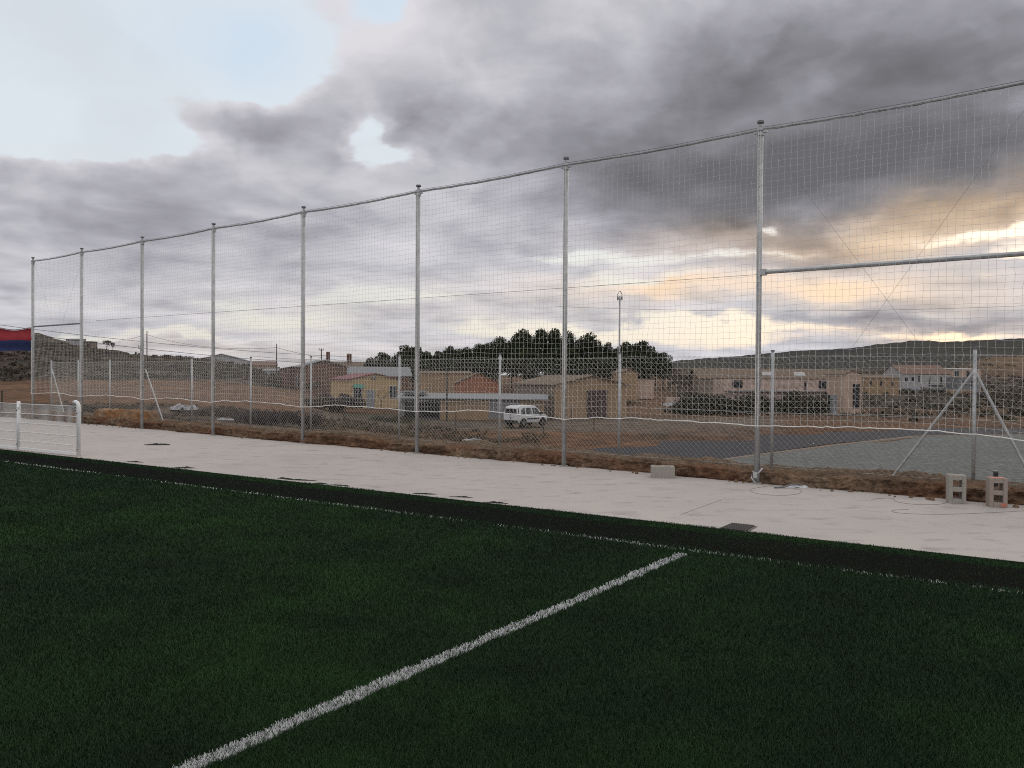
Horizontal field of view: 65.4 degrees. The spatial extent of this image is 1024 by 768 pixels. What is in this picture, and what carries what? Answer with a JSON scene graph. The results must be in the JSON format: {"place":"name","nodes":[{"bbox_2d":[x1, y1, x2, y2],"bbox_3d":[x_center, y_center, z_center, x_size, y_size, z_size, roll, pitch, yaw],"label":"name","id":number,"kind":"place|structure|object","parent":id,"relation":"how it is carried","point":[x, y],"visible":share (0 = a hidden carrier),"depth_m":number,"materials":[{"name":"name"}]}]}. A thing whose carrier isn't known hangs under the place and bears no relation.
{"place":"outdoors","nodes":[
{"label":"outdoors","id":0,"kind":"place"},
{"bbox_2d":[42,330,346,356],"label":"overhead line","id":1,"kind":"object","parent":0,"point":[184,345],"visible":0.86,"depth_m":77.77,"materials":[{"name":"metal"}]},
{"bbox_2d":[0,417,1023,561],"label":"pavement","id":2,"kind":"structure","parent":0,"point":[866,518],"depth_m":12.38,"materials":[{"name":"concrete"}]},
{"bbox_2d":[0,400,80,456],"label":"railing","id":3,"kind":"object","parent":2,"relation":"on","point":[12,422],"visible":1,"depth_m":17.39,"materials":[{"name":"metal"}]},
{"bbox_2d":[94,408,158,425],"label":"earth block","id":4,"kind":"structure","parent":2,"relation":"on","point":[117,413],"depth_m":26.31,"materials":[{"name":"soil"}]},
{"bbox_2d":[31,80,1023,483],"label":"net barrier","id":5,"kind":"object","parent":2,"relation":"on","point":[567,164],"visible":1,"depth_m":15.41,"materials":[{"name":"metal"}]},
{"bbox_2d":[0,327,34,350],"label":"banner","id":6,"kind":"object","parent":5,"relation":"attached to","point":[15,340],"visible":1,"depth_m":29.45,"materials":[{"name":"fabric"}]},
{"bbox_2d":[751,468,762,482],"bbox_3d":[4.029,1.505,13.143,0.204,0.265,0.064,1,1,37],"label":"cable tie","id":7,"kind":"object","parent":5,"relation":"attached to","point":[755,474],"visible":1,"depth_m":13.13,"materials":[{"name":"white plastic"}]},
{"bbox_2d":[651,465,674,477],"bbox_3d":[2.631,1.530,13.939,0.400,0.200,0.220,0,1,6],"label":"cinder block","id":8,"kind":"object","parent":2,"relation":"on","point":[662,471],"depth_m":13.83,"materials":[{"name":"concrete"}]},
{"bbox_2d":[718,523,756,531],"bbox_3d":[2.648,1.671,9.329,0.351,0.012,0.438,1,1,34],"label":"drain cover","id":9,"kind":"object","parent":2,"relation":"on","point":[740,527],"visible":1,"depth_m":9.32,"materials":[{"name":"metal"}]},
{"bbox_2d":[946,473,966,503],"bbox_3d":[6.310,1.487,11.342,0.220,0.400,0.200,1,1,17],"label":"cinder block","id":10,"kind":"object","parent":2,"relation":"on","point":[951,488],"depth_m":11.27,"materials":[{"name":"concrete"}]},
{"bbox_2d":[985,476,1007,507],"bbox_3d":[6.698,1.492,11.031,0.220,0.403,0.202,1,1,17],"label":"cinder block","id":11,"kind":"object","parent":2,"relation":"on","point":[1001,492],"depth_m":10.96,"materials":[{"name":"beige concrete"}]},
{"bbox_2d":[0,449,1023,767],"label":"ground","id":12,"kind":"structure","parent":0,"point":[386,519],"depth_m":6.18,"materials":[{"name":"plant"}]},
{"bbox_2d":[172,552,685,767],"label":"pitch line","id":13,"kind":"object","parent":12,"relation":"on","point":[288,722],"visible":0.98,"depth_m":4.56,"materials":[{"name":"paint"}]},
{"bbox_2d":[5,461,1017,592],"bbox_3d":[-8.063,1.529,14.402,36.834,0.029,0.104,1,1,33],"label":"touch line","id":14,"kind":"object","parent":12,"relation":"on","point":[453,520],"visible":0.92,"depth_m":9.35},
{"bbox_2d":[0,453,1023,591],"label":"rubber strip","id":15,"kind":"object","parent":12,"relation":"on","point":[953,574],"visible":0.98,"depth_m":8.97,"materials":[{"name":"rubber"}]},
{"bbox_2d":[0,333,1023,454],"bbox_3d":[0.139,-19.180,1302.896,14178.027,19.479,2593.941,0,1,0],"label":"terrain","id":16,"kind":"structure","parent":0,"point":[14,391],"depth_m":89.96,"materials":[{"name":"soil"}]},
{"bbox_2d":[65,339,85,345],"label":"hut","id":17,"kind":"object","parent":16,"relation":"on","point":[72,341],"visible":0.5,"depth_m":229.89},
{"bbox_2d":[79,341,96,347],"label":"hut","id":18,"kind":"object","parent":16,"relation":"on","point":[88,344],"visible":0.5,"depth_m":225.90,"materials":[{"name":"stone"}]},
{"bbox_2d":[83,403,139,412],"bbox_3d":[-25.242,1.751,49.961,3.815,1.184,2.087,0,1,0],"label":"bush","id":19,"kind":"object","parent":16,"relation":"on","point":[92,409],"visible":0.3,"depth_m":49.75,"materials":[{"name":"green plant"}]},
{"bbox_2d":[0,336,279,382],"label":"hill scrub","id":20,"kind":"object","parent":16,"relation":"on","point":[16,364],"visible":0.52,"depth_m":142.79,"materials":[{"name":"plant"}]},
{"bbox_2d":[36,335,300,362],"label":"overhead line","id":21,"kind":"object","parent":16,"relation":"on","point":[160,350],"visible":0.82,"depth_m":77.86,"materials":[{"name":"metal"}]},
{"bbox_2d":[155,407,183,413],"bbox_3d":[-19.821,1.509,46.062,1.852,0.385,1.066,0,1,0],"label":"rubble heap","id":22,"kind":"object","parent":16,"relation":"on","point":[169,411],"visible":0.76,"depth_m":45.78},
{"bbox_2d":[170,403,197,409],"bbox_3d":[-18.956,1.278,46.012,1.749,0.405,1.116,0,1,0],"label":"rubble heap","id":23,"kind":"object","parent":16,"relation":"on","point":[179,406],"visible":0.82,"depth_m":45.76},
{"bbox_2d":[190,409,237,416],"bbox_3d":[-21.168,2.286,56.157,3.469,1.045,1.600,0,1,0],"label":"bush","id":24,"kind":"object","parent":16,"relation":"on","point":[216,414],"visible":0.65,"depth_m":56.15,"materials":[{"name":"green plant"}]},
{"bbox_2d":[206,354,249,364],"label":"warehouse","id":25,"kind":"structure","parent":16,"relation":"on","point":[225,359],"depth_m":217.57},
{"bbox_2d":[252,361,277,368],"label":"house","id":26,"kind":"structure","parent":16,"relation":"on","point":[273,364],"depth_m":179.34,"materials":[{"name":"concrete"}]},
{"bbox_2d":[253,375,281,385],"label":"bush","id":27,"kind":"object","parent":16,"relation":"on","point":[268,378],"visible":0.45,"depth_m":121.28,"materials":[{"name":"green plant"}]},
{"bbox_2d":[262,369,279,373],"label":"house","id":28,"kind":"structure","parent":16,"relation":"on","point":[268,371],"depth_m":150.32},
{"bbox_2d":[63,400,487,441],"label":"field weeds","id":29,"kind":"object","parent":16,"relation":"on","point":[344,426],"visible":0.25,"depth_m":62.65,"materials":[{"name":"plant"}]},
{"bbox_2d":[231,409,325,427],"bbox_3d":[-15.063,2.375,52.045,5.915,1.602,3.214,0,1,0],"label":"bush","id":30,"kind":"object","parent":16,"relation":"on","point":[297,419],"visible":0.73,"depth_m":51.60,"materials":[{"name":"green plant"}]},
{"bbox_2d":[279,366,293,388],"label":"house","id":31,"kind":"structure","parent":16,"relation":"on","point":[290,375],"depth_m":120.31,"materials":[{"name":"brown brick"}]},
{"bbox_2d":[299,381,320,389],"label":"bush","id":32,"kind":"object","parent":16,"relation":"on","point":[308,384],"visible":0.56,"depth_m":111.95,"materials":[{"name":"green plant"}]},
{"bbox_2d":[305,396,328,410],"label":"bush","id":33,"kind":"object","parent":16,"relation":"on","point":[307,400],"visible":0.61,"depth_m":91.88,"materials":[{"name":"green plant"}]},
{"bbox_2d":[294,360,349,397],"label":"house","id":34,"kind":"structure","parent":16,"relation":"on","point":[317,376],"depth_m":117.53,"materials":[{"name":"brown brick"}]},
{"bbox_2d":[319,393,365,412],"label":"bush","id":35,"kind":"object","parent":16,"relation":"on","point":[344,399],"visible":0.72,"depth_m":94.32,"materials":[{"name":"green plant"}]},
{"bbox_2d":[326,352,387,366],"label":"house","id":36,"kind":"structure","parent":16,"relation":"on","point":[347,363],"depth_m":153.94,"materials":[{"name":"brown brick"}]},
{"bbox_2d":[329,373,402,408],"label":"house","id":37,"kind":"structure","parent":16,"relation":"on","point":[365,376],"depth_m":105.19,"materials":[{"name":"paint"}]},
{"bbox_2d":[353,387,361,397],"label":"window","id":38,"kind":"structure","parent":37,"relation":"in","point":[360,394],"depth_m":103.63,"materials":[{"name":"black glass"}]},
{"bbox_2d":[366,390,374,408],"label":"door","id":39,"kind":"structure","parent":37,"relation":"in","point":[370,393],"depth_m":104.62,"materials":[{"name":"grey metal"}]},
{"bbox_2d":[389,386,396,397],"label":"window","id":40,"kind":"structure","parent":37,"relation":"in","point":[391,394],"depth_m":106.36,"materials":[{"name":"grey glass"}]},
{"bbox_2d":[363,357,378,366],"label":"pine tree","id":41,"kind":"object","parent":16,"relation":"on","point":[368,361],"visible":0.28,"depth_m":149.34,"materials":[{"name":"green plant"}]},
{"bbox_2d":[347,366,411,399],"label":"house","id":42,"kind":"structure","parent":16,"relation":"on","point":[406,371],"depth_m":124.85,"materials":[{"name":"grey brick"}]},
{"bbox_2d":[374,352,392,366],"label":"pine tree","id":43,"kind":"object","parent":16,"relation":"on","point":[380,357],"visible":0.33,"depth_m":151.44,"materials":[{"name":"green plant"}]},
{"bbox_2d":[368,416,414,422],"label":"bush","id":44,"kind":"object","parent":16,"relation":"on","point":[395,419],"visible":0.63,"depth_m":75.92,"materials":[{"name":"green plant"}]},
{"bbox_2d":[392,345,414,368],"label":"pine tree","id":45,"kind":"object","parent":16,"relation":"on","point":[407,353],"visible":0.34,"depth_m":153.99,"materials":[{"name":"green plant"}]},
{"bbox_2d":[396,356,429,390],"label":"pine tree","id":46,"kind":"object","parent":16,"relation":"on","point":[411,364],"visible":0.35,"depth_m":147.03,"materials":[{"name":"green plant"}]},
{"bbox_2d":[396,391,441,418],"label":"shed","id":47,"kind":"structure","parent":16,"relation":"on","point":[411,397],"depth_m":84.11,"materials":[{"name":"metal"}]},
{"bbox_2d":[404,400,438,417],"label":"window","id":48,"kind":"structure","parent":47,"relation":"in","point":[429,403],"depth_m":84.09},
{"bbox_2d":[307,416,547,442],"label":"straw grass","id":49,"kind":"structure","parent":16,"relation":"on","point":[402,431],"depth_m":60.65,"materials":[{"name":"plant"}]},
{"bbox_2d":[420,351,436,370],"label":"pine tree","id":50,"kind":"object","parent":16,"relation":"on","point":[426,355],"visible":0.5,"depth_m":155.35,"materials":[{"name":"green plant"}]},
{"bbox_2d":[433,351,441,362],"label":"pine tree","id":51,"kind":"object","parent":16,"relation":"on","point":[436,357],"visible":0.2,"depth_m":161.19,"materials":[{"name":"green plant"}]},
{"bbox_2d":[419,371,473,392],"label":"house","id":52,"kind":"structure","parent":16,"relation":"on","point":[440,380],"depth_m":108.42,"materials":[{"name":"paint"}]},
{"bbox_2d":[446,371,447,420],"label":"utility pole","id":53,"kind":"object","parent":16,"relation":"on","point":[446,395],"visible":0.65,"depth_m":79.95,"materials":[{"name":"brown wood"}]},
{"bbox_2d":[431,355,463,370],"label":"pine tree","id":54,"kind":"object","parent":16,"relation":"on","point":[446,362],"visible":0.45,"depth_m":148.14,"materials":[{"name":"green plant"}]},
{"bbox_2d":[438,345,458,370],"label":"pine tree","id":55,"kind":"object","parent":16,"relation":"on","point":[446,352],"visible":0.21,"depth_m":157.60,"materials":[{"name":"green plant"}]},
{"bbox_2d":[458,347,472,370],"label":"pine tree","id":56,"kind":"object","parent":16,"relation":"on","point":[461,353],"visible":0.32,"depth_m":159.09,"materials":[{"name":"green plant"}]},
{"bbox_2d":[465,343,487,373],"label":"pine tree","id":57,"kind":"object","parent":16,"relation":"on","point":[478,347],"visible":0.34,"depth_m":157.26,"materials":[{"name":"green plant"}]},
{"bbox_2d":[453,373,501,393],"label":"house","id":58,"kind":"structure","parent":16,"relation":"on","point":[480,384],"depth_m":98.29,"materials":[{"name":"orange brick"}]},
{"bbox_2d":[470,352,505,379],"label":"pine tree","id":59,"kind":"object","parent":16,"relation":"on","point":[486,358],"visible":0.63,"depth_m":146.57,"materials":[{"name":"green plant"}]},
{"bbox_2d":[436,393,547,420],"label":"shed","id":60,"kind":"structure","parent":16,"relation":"on","point":[511,399],"depth_m":81.88,"materials":[{"name":"stone"}]},
{"bbox_2d":[489,400,519,418],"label":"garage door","id":61,"kind":"structure","parent":60,"relation":"in","point":[493,415],"depth_m":81.68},
{"bbox_2d":[527,402,540,410],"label":"door","id":62,"kind":"structure","parent":60,"relation":"in","point":[531,403],"depth_m":81.48,"materials":[{"name":"metal"}]},
{"bbox_2d":[487,336,512,371],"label":"pine tree","id":63,"kind":"object","parent":16,"relation":"on","point":[505,345],"visible":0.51,"depth_m":158.60,"materials":[{"name":"green plant"}]},
{"bbox_2d":[506,329,537,379],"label":"pine tree","id":64,"kind":"object","parent":16,"relation":"on","point":[517,341],"visible":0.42,"depth_m":157.13,"materials":[{"name":"green plant"}]},
{"bbox_2d":[503,405,546,426],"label":"van","id":65,"kind":"object","parent":16,"relation":"on","point":[509,417],"visible":0.79,"depth_m":69.53,"materials":[{"name":"paint"}]},
{"bbox_2d":[504,346,546,379],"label":"pine tree","id":66,"kind":"object","parent":16,"relation":"on","point":[528,353],"visible":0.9,"depth_m":147.80,"materials":[{"name":"green plant"}]},
{"bbox_2d":[531,328,553,374],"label":"pine tree","id":67,"kind":"object","parent":16,"relation":"on","point":[538,341],"visible":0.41,"depth_m":158.91,"materials":[{"name":"green plant"}]},
{"bbox_2d":[542,328,561,369],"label":"pine tree","id":68,"kind":"object","parent":16,"relation":"on","point":[555,337],"visible":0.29,"depth_m":160.77,"materials":[{"name":"green plant"}]},
{"bbox_2d":[96,256,1019,320],"bbox_3d":[-1.738,-5.773,50.938,64.935,2.426,0.022,1,1,20],"label":"overhead line","id":69,"kind":"object","parent":16,"relation":"on","point":[569,287],"visible":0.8,"depth_m":49.02,"materials":[{"name":"metal"}]},
{"bbox_2d":[544,347,586,374],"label":"pine tree","id":70,"kind":"object","parent":16,"relation":"on","point":[551,369],"visible":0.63,"depth_m":146.69,"materials":[{"name":"green plant"}]},
{"bbox_2d":[556,330,578,369],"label":"pine tree","id":71,"kind":"object","parent":16,"relation":"on","point":[569,345],"visible":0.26,"depth_m":157.33,"materials":[{"name":"green plant"}]},
{"bbox_2d":[511,375,626,418],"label":"barn","id":72,"kind":"structure","parent":16,"relation":"on","point":[587,403],"depth_m":87.02,"materials":[{"name":"paint"}]},
{"bbox_2d":[586,390,606,417],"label":"door","id":73,"kind":"structure","parent":72,"relation":"in","point":[591,393],"depth_m":87.07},
{"bbox_2d":[576,332,602,374],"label":"pine tree","id":74,"kind":"object","parent":16,"relation":"on","point":[583,349],"visible":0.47,"depth_m":157.12,"materials":[{"name":"green plant"}]},
{"bbox_2d":[579,351,617,378],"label":"pine tree","id":75,"kind":"object","parent":16,"relation":"on","point":[600,363],"visible":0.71,"depth_m":147.81,"materials":[{"name":"green plant"}]},
{"bbox_2d":[602,342,614,377],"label":"pine tree","id":76,"kind":"object","parent":16,"relation":"on","point":[608,350],"visible":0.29,"depth_m":159.56,"materials":[{"name":"green plant"}]},
{"bbox_2d":[612,341,635,369],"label":"pine tree","id":77,"kind":"object","parent":16,"relation":"on","point":[626,346],"visible":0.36,"depth_m":156.04,"materials":[{"name":"green plant"}]},
{"bbox_2d":[611,369,638,399],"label":"house","id":78,"kind":"structure","parent":16,"relation":"on","point":[630,380],"depth_m":120.39,"materials":[{"name":"paint"}]},
{"bbox_2d":[408,414,848,431],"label":"road kerb","id":79,"kind":"structure","parent":16,"relation":"on","point":[633,422],"depth_m":77.30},
{"bbox_2d":[621,352,654,378],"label":"pine tree","id":80,"kind":"object","parent":16,"relation":"on","point":[636,362],"visible":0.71,"depth_m":146.58,"materials":[{"name":"green plant"}]},
{"bbox_2d":[631,340,659,370],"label":"pine tree","id":81,"kind":"object","parent":16,"relation":"on","point":[645,348],"visible":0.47,"depth_m":157.03,"materials":[{"name":"green plant"}]},
{"bbox_2d":[653,352,674,389],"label":"pine tree","id":82,"kind":"object","parent":16,"relation":"on","point":[664,360],"visible":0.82,"depth_m":157.14,"materials":[{"name":"green plant"}]},
{"bbox_2d":[663,372,692,385],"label":"bush","id":83,"kind":"object","parent":16,"relation":"on","point":[678,378],"visible":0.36,"depth_m":149.59,"materials":[{"name":"green plant"}]},
{"bbox_2d":[670,394,761,414],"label":"hedge","id":84,"kind":"object","parent":16,"relation":"on","point":[713,400],"visible":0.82,"depth_m":97.60,"materials":[{"name":"green plant"}]},
{"bbox_2d":[688,368,832,394],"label":"house","id":85,"kind":"structure","parent":16,"relation":"on","point":[747,373],"depth_m":143.98,"materials":[{"name":"stone"}]},
{"bbox_2d":[713,378,825,401],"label":"stone building","id":86,"kind":"structure","parent":16,"relation":"on","point":[803,383],"depth_m":118.15,"materials":[{"name":"stone"}]},
{"bbox_2d":[732,380,742,387],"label":"window","id":87,"kind":"structure","parent":86,"relation":"in","point":[737,384],"depth_m":118.00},
{"bbox_2d":[819,381,825,388],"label":"window","id":88,"kind":"structure","parent":86,"relation":"in","point":[820,382],"depth_m":118.23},
{"bbox_2d":[557,306,1009,310],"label":"overhead line","id":89,"kind":"object","parent":16,"relation":"on","point":[842,310],"visible":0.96,"depth_m":119.87,"materials":[{"name":"metal"}]},
{"bbox_2d":[741,390,831,414],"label":"hedge","id":90,"kind":"object","parent":16,"relation":"on","point":[785,406],"visible":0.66,"depth_m":99.52,"materials":[{"name":"green plant"}]},
{"bbox_2d":[591,428,1023,458],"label":"car park","id":91,"kind":"structure","parent":16,"relation":"on","point":[778,440],"depth_m":63.15,"materials":[{"name":"asphalt"}]},
{"bbox_2d":[617,291,622,442],"bbox_3d":[8.054,-0.575,59.997,0.400,12.820,0.170,0,1,0],"label":"lamp pole","id":92,"kind":"object","parent":91,"relation":"on","point":[620,298],"visible":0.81,"depth_m":59.90,"materials":[{"name":"metal"}]},
{"bbox_2d":[826,395,837,413],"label":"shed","id":93,"kind":"structure","parent":16,"relation":"on","point":[833,406],"depth_m":100.05,"materials":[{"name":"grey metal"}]},
{"bbox_2d":[661,356,1023,417],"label":"slope scrub","id":94,"kind":"object","parent":16,"relation":"on","point":[947,411],"visible":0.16,"depth_m":122.86,"materials":[{"name":"plant"}]},
{"bbox_2d":[825,370,861,413],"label":"hut","id":95,"kind":"object","parent":16,"relation":"on","point":[845,396],"visible":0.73,"depth_m":102.33,"materials":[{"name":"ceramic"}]},
{"bbox_2d":[853,384,859,406],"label":"door","id":96,"kind":"structure","parent":95,"relation":"in","point":[857,394],"depth_m":102.30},
{"bbox_2d":[667,377,1023,420],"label":"dark scrub","id":97,"kind":"object","parent":16,"relation":"on","point":[913,417],"visible":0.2,"depth_m":115.48,"materials":[{"name":"plant"}]},
{"bbox_2d":[724,434,1023,459],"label":"kerb","id":98,"kind":"structure","parent":16,"relation":"on","point":[870,441],"depth_m":62.44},
{"bbox_2d":[731,435,1023,482],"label":"gravel pad","id":99,"kind":"object","parent":16,"relation":"on","point":[847,452],"visible":0.41,"depth_m":52.62,"materials":[{"name":"gravel"}]},
{"bbox_2d":[861,375,898,396],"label":"house","id":100,"kind":"structure","parent":16,"relation":"on","point":[883,385],"depth_m":150.14,"materials":[{"name":"paint"}]},
{"bbox_2d":[865,411,942,416],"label":"bush","id":101,"kind":"object","parent":16,"relation":"on","point":[931,415],"visible":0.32,"depth_m":99.02,"materials":[{"name":"green plant"}]},
{"bbox_2d":[881,365,951,391],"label":"terraced house","id":102,"kind":"structure","parent":16,"relation":"on","point":[916,373],"depth_m":172.56,"materials":[{"name":"paint"}]},
{"bbox_2d":[946,389,971,393],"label":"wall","id":103,"kind":"structure","parent":16,"relation":"on","point":[955,391],"depth_m":157.96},
{"bbox_2d":[945,377,979,392],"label":"house","id":104,"kind":"structure","parent":16,"relation":"on","point":[958,380],"depth_m":165.13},
{"bbox_2d":[944,368,981,391],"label":"house","id":105,"kind":"structure","parent":16,"relation":"on","point":[966,373],"depth_m":179.87,"materials":[{"name":"white"}]},
{"bbox_2d":[963,388,1023,399],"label":"bush","id":106,"kind":"object","parent":16,"relation":"on","point":[999,395],"visible":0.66,"depth_m":138.83,"materials":[{"name":"green plant"}]},
{"bbox_2d":[0,409,1023,504],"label":"earth bank","id":107,"kind":"structure","parent":0,"point":[847,479],"depth_m":15.41,"materials":[{"name":"soil"}]},
{"bbox_2d":[50,347,1023,485],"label":"chain link fence","id":108,"kind":"object","parent":107,"relation":"on","point":[973,410],"visible":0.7,"depth_m":15.82,"materials":[{"name":"metal"}]},
{"bbox_2d":[0,0,1023,374],"label":"sky","id":109,"kind":"structure","parent":0,"point":[122,121],"materials":[{"name":"grey"}]},
{"bbox_2d":[638,379,654,398],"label":"house","id":110,"kind":"structure","parent":0,"point":[649,386],"depth_m":132.21,"materials":[{"name":"paint"}]},
{"bbox_2d":[544,338,1023,374],"bbox_3d":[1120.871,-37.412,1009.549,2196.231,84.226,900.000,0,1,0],"label":"hills","id":111,"kind":"structure","parent":0,"point":[1003,347],"depth_m":942.41,"materials":[{"name":"plant"}]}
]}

